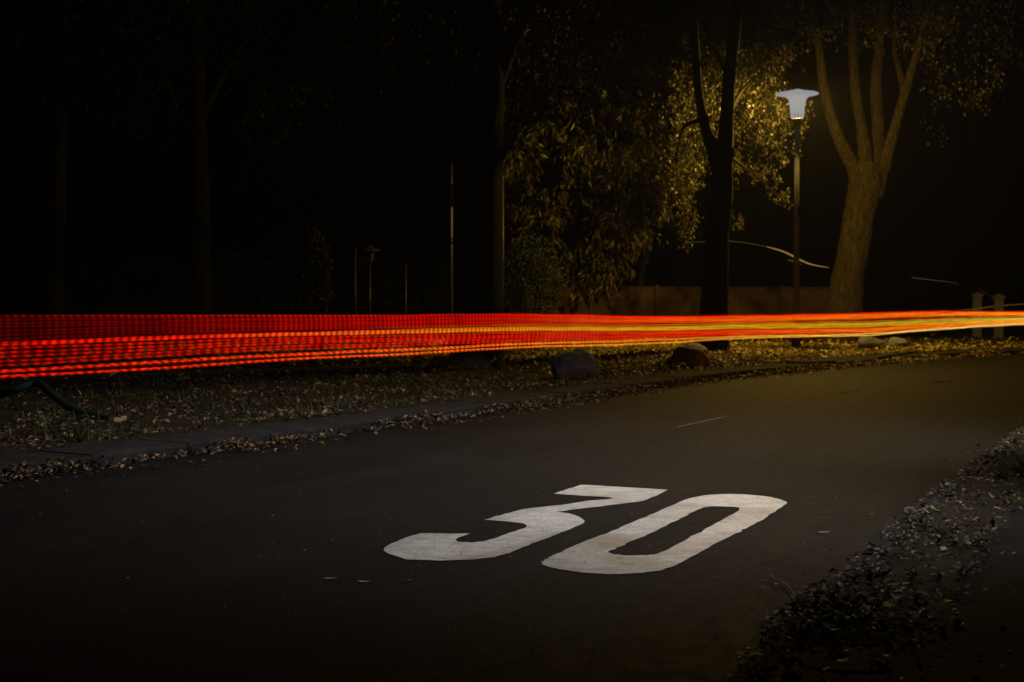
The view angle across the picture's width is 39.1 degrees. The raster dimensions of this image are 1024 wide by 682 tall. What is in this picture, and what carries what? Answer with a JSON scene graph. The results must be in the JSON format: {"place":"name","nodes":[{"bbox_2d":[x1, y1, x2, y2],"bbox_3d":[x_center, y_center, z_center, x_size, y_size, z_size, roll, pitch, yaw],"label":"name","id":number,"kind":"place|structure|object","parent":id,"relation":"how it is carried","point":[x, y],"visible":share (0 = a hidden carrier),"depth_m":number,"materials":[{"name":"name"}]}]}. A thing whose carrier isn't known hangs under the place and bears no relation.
{"place":"outdoors","nodes":[
{"label":"outdoors","id":0,"kind":"place"},
{"bbox_2d":[0,354,1023,681],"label":"road","id":1,"kind":"structure","parent":0,"point":[94,566],"depth_m":7.42,"materials":[{"name":"grey asphalt"}]},
{"bbox_2d":[0,349,1023,479],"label":"kerb","id":2,"kind":"structure","parent":1,"relation":"on","point":[131,450],"depth_m":12.87,"materials":[{"name":"concrete"}]},
{"bbox_2d":[0,349,1023,487],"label":"gutter leaves","id":3,"kind":"object","parent":1,"relation":"on","point":[524,403],"visible":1,"depth_m":15.86,"materials":[{"name":"brown plant"}]},
{"bbox_2d":[80,382,943,665],"bbox_3d":[1.478,0.821,13.610,5.284,0.006,18.293,0,2,16],"label":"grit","id":4,"kind":"object","parent":1,"relation":"on","point":[465,590],"visible":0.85,"depth_m":5.60,"materials":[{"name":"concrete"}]},
{"bbox_2d":[384,485,786,573],"bbox_3d":[0.515,0.982,7.795,1.488,0.001,2.876,1,2,25],"label":"speed marking","id":5,"kind":"object","parent":1,"relation":"on","point":[593,555],"visible":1,"depth_m":7.36,"materials":[{"name":"paint"}]},
{"bbox_2d":[678,416,726,426],"bbox_3d":[1.906,0.801,14.362,0.049,0.001,1.452,1,2,28],"label":"lane dash","id":6,"kind":"object","parent":1,"relation":"on","point":[703,421],"visible":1,"depth_m":14.34,"materials":[{"name":"paint"}]},
{"bbox_2d":[759,574,795,595],"bbox_3d":[1.097,1.020,5.798,0.101,0.024,0.728,0,2,0],"label":"twig","id":7,"kind":"object","parent":1,"relation":"on","point":[778,581],"visible":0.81,"depth_m":6.10,"materials":[{"name":"brown wood"}]},
{"bbox_2d":[722,420,1023,681],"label":"roadside leaves","id":8,"kind":"object","parent":1,"relation":"on","point":[838,594],"visible":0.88,"depth_m":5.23,"materials":[{"name":"brown plant"}]},
{"bbox_2d":[724,430,1023,681],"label":"kerb","id":9,"kind":"structure","parent":1,"relation":"on","point":[787,643],"depth_m":6.05,"materials":[{"name":"concrete"}]},
{"bbox_2d":[0,313,1023,454],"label":"verge","id":10,"kind":"structure","parent":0,"point":[878,326],"depth_m":19.38,"materials":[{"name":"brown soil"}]},
{"bbox_2d":[37,415,62,434],"bbox_3d":[-3.757,0.688,11.719,0.249,0.188,0.206,1,2,34],"label":"weed plant","id":11,"kind":"object","parent":10,"relation":"on","point":[48,417],"visible":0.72,"depth_m":11.72,"materials":[{"name":"green plant"}]},
{"bbox_2d":[0,379,113,420],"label":"garden hose","id":12,"kind":"object","parent":10,"relation":"on","point":[53,395],"visible":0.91,"depth_m":13.84,"materials":[{"name":"green plastic"}]},
{"bbox_2d":[64,417,93,441],"bbox_3d":[-3.383,0.694,11.235,0.254,0.215,0.222,-1,2,-35],"label":"weed plant","id":13,"kind":"object","parent":10,"relation":"on","point":[80,439],"visible":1,"depth_m":11.23,"materials":[{"name":"green plant"}]},
{"bbox_2d":[0,0,236,353],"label":"tree","id":14,"kind":"object","parent":10,"relation":"on","point":[48,330],"visible":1,"depth_m":29.75,"materials":[{"name":"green plant"}]},
{"bbox_2d":[114,416,126,421],"bbox_3d":[-3.522,0.704,12.947,0.115,0.060,0.060,0,2,-14],"label":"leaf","id":15,"kind":"object","parent":10,"relation":"on","point":[118,419],"visible":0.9,"depth_m":12.92,"materials":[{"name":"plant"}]},
{"bbox_2d":[135,391,155,407],"bbox_3d":[-3.793,0.614,14.929,0.231,0.215,0.246,1,2,37],"label":"weed plant","id":16,"kind":"object","parent":10,"relation":"on","point":[145,399],"visible":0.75,"depth_m":14.91,"materials":[{"name":"green plant"}]},
{"bbox_2d":[0,0,387,346],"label":"tree","id":17,"kind":"object","parent":10,"relation":"on","point":[203,328],"visible":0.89,"depth_m":35.73,"materials":[{"name":"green plant"}]},
{"bbox_2d":[0,247,446,338],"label":"hedge","id":18,"kind":"object","parent":10,"relation":"on","point":[242,308],"visible":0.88,"depth_m":43.08,"materials":[{"name":"green plant"}]},
{"bbox_2d":[301,224,335,353],"bbox_3d":[-4.030,-1.075,29.976,0.702,2.766,0.675,-1,2,-40],"label":"shrub","id":19,"kind":"object","parent":10,"relation":"on","point":[320,312],"visible":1,"depth_m":29.91,"materials":[{"name":"green plant"}]},
{"bbox_2d":[354,250,356,346],"bbox_3d":[-3.483,-0.878,31.988,0.068,2.298,0.068,0,2,0],"label":"iron post","id":20,"kind":"object","parent":10,"relation":"on","point":[355,251],"visible":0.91,"depth_m":31.97,"materials":[{"name":"metal"}]},
{"bbox_2d":[359,244,379,345],"bbox_3d":[-3.259,-0.987,32.985,0.500,2.460,0.500,0,2,0],"label":"garden lantern","id":21,"kind":"object","parent":10,"relation":"on","point":[369,250],"visible":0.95,"depth_m":32.95,"materials":[{"name":"metal"}]},
{"bbox_2d":[404,265,406,346],"bbox_3d":[-2.364,-0.710,31.993,0.068,1.961,0.068,0,2,0],"label":"iron post","id":22,"kind":"object","parent":10,"relation":"on","point":[405,266],"visible":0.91,"depth_m":31.98,"materials":[{"name":"metal"}]},
{"bbox_2d":[447,163,459,352],"bbox_3d":[-1.183,-1.650,29.466,0.289,3.979,0.116,0,2,0],"label":"sign post","id":23,"kind":"object","parent":10,"relation":"on","point":[450,199],"visible":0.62,"depth_m":29.42,"materials":[{"name":"grey metal"}]},
{"bbox_2d":[314,0,610,360],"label":"tree","id":24,"kind":"object","parent":10,"relation":"on","point":[478,77],"visible":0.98,"depth_m":26.10,"materials":[{"name":"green plant"}]},
{"bbox_2d":[440,352,491,369],"bbox_3d":[-0.762,0.380,23.438,0.851,0.394,0.634,1,2,34],"label":"boulder","id":25,"kind":"object","parent":10,"relation":"on","point":[470,360],"visible":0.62,"depth_m":23.22,"materials":[{"name":"stone"}]},
{"bbox_2d":[502,175,503,287],"bbox_3d":[-0.203,-1.600,30.468,0.080,3.823,0.080,0,2,0],"label":"post","id":26,"kind":"object","parent":10,"relation":"on","point":[503,225],"visible":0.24,"depth_m":30.42,"materials":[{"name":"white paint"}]},
{"bbox_2d":[0,333,1023,407],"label":"yellow leaves","id":27,"kind":"object","parent":10,"relation":"on","point":[554,349],"visible":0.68,"depth_m":29.31,"materials":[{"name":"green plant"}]},
{"bbox_2d":[504,233,567,346],"bbox_3d":[0.384,-1.111,33.019,1.812,2.747,1.747,0,2,0],"label":"shrub","id":28,"kind":"object","parent":10,"relation":"on","point":[540,266],"visible":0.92,"depth_m":32.77,"materials":[{"name":"green plant"}]},
{"bbox_2d":[551,349,598,377],"bbox_3d":[0.904,0.380,20.662,0.691,0.531,0.570,0,2,0],"label":"boulder","id":29,"kind":"object","parent":10,"relation":"on","point":[578,363],"visible":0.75,"depth_m":20.44,"materials":[{"name":"stone"}]},
{"bbox_2d":[503,84,684,301],"bbox_3d":[1.839,-3.326,38.879,5.269,6.638,7.520,0,2,0],"label":"tree","id":30,"kind":"object","parent":10,"relation":"on","point":[610,223],"visible":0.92,"depth_m":38.41,"materials":[{"name":"green plant"}]},
{"bbox_2d":[503,0,707,286],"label":"tree","id":31,"kind":"object","parent":10,"relation":"on","point":[644,262],"visible":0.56,"depth_m":40.20,"materials":[{"name":"green plant"}]},
{"bbox_2d":[522,284,828,340],"bbox_3d":[4.850,-0.729,39.595,9.595,1.620,0.110,0,2,-17],"label":"board fence","id":32,"kind":"object","parent":10,"relation":"on","point":[656,312],"visible":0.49,"depth_m":39.39,"materials":[{"name":"brown wood"}]},
{"bbox_2d":[666,346,709,367],"bbox_3d":[2.917,0.339,23.786,0.654,0.512,0.512,0,2,-16],"label":"boulder","id":33,"kind":"object","parent":10,"relation":"on","point":[690,356],"visible":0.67,"depth_m":23.66,"materials":[{"name":"stone"}]},
{"bbox_2d":[684,343,707,351],"bbox_3d":[3.563,0.211,28.129,0.505,0.356,0.445,0,2,0],"label":"boulder","id":34,"kind":"object","parent":10,"relation":"on","point":[701,347],"visible":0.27,"depth_m":28.03,"materials":[{"name":"stone"}]},
{"bbox_2d":[555,0,839,352],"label":"tree","id":35,"kind":"object","parent":10,"relation":"on","point":[733,85],"visible":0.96,"depth_m":34.88,"materials":[{"name":"green plant"}]},
{"bbox_2d":[776,89,818,347],"bbox_3d":[6.267,-2.640,31.698,0.930,5.788,0.930,0,2,0],"label":"street lamp","id":36,"kind":"object","parent":10,"relation":"on","point":[796,98],"visible":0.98,"depth_m":31.64,"materials":[{"name":"metal"}]},
{"bbox_2d":[682,0,1023,331],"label":"tree","id":37,"kind":"object","parent":10,"relation":"on","point":[967,127],"visible":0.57,"depth_m":51.64,"materials":[{"name":"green plant"}]},
{"bbox_2d":[857,335,888,348],"bbox_3d":[8.000,0.103,31.996,0.684,0.452,0.585,0,2,0],"label":"boulder","id":38,"kind":"object","parent":10,"relation":"on","point":[871,342],"visible":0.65,"depth_m":31.78,"materials":[{"name":"stone"}]},
{"bbox_2d":[725,0,1023,342],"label":"tree","id":39,"kind":"object","parent":10,"relation":"on","point":[868,166],"visible":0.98,"depth_m":38.09,"materials":[{"name":"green plant"}]},
{"bbox_2d":[888,337,908,346],"bbox_3d":[8.881,0.084,33.093,0.490,0.352,0.390,0,2,0],"label":"boulder","id":40,"kind":"object","parent":10,"relation":"on","point":[894,341],"visible":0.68,"depth_m":32.97,"materials":[{"name":"stone"}]},
{"bbox_2d":[971,292,983,336],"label":"stone post","id":41,"kind":"object","parent":10,"relation":"on","point":[976,316],"visible":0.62,"depth_m":44.70,"materials":[{"name":"stone"}]},
{"bbox_2d":[978,288,1005,335],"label":"sloping bar","id":42,"kind":"object","parent":10,"relation":"on","point":[1004,306],"visible":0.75,"depth_m":44.55,"materials":[{"name":"paint"}]},
{"bbox_2d":[992,294,1004,336],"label":"stone post","id":43,"kind":"object","parent":10,"relation":"on","point":[998,326],"visible":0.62,"depth_m":43.78,"materials":[{"name":"stone"}]},
{"bbox_2d":[957,304,1021,310],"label":"light trail","id":44,"kind":"object","parent":43,"relation":"attached to","point":[988,307],"visible":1,"depth_m":43.98,"materials":[{"name":"orange"}]},
{"bbox_2d":[0,0,1023,302],"label":"sky","id":45,"kind":"structure","parent":0,"point":[384,186],"materials":[{"name":"black"}]},
{"bbox_2d":[4,303,1023,454],"bbox_3d":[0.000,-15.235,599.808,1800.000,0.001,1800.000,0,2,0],"label":"ground","id":46,"kind":"structure","parent":0,"point":[909,308],"depth_m":255.66,"materials":[{"name":"soil"}]},
{"bbox_2d":[766,246,828,267],"bbox_3d":[6.537,-1.920,32.960,1.433,0.491,0.031,0,2,0],"label":"light trail","id":47,"kind":"object","parent":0,"point":[793,256],"visible":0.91,"depth_m":32.95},
{"bbox_2d":[764,434,1023,681],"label":"verge","id":48,"kind":"structure","parent":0,"point":[859,657],"depth_m":5.60,"materials":[{"name":"soil"}]},
{"bbox_2d":[767,336,1023,364],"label":"curb","id":49,"kind":"structure","parent":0,"point":[844,358],"depth_m":27.98,"materials":[{"name":"concrete"}]},
{"bbox_2d":[908,495,1023,681],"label":"footpath","id":50,"kind":"structure","parent":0,"point":[951,656],"depth_m":4.90,"materials":[{"name":"grey asphalt"}]}
]}

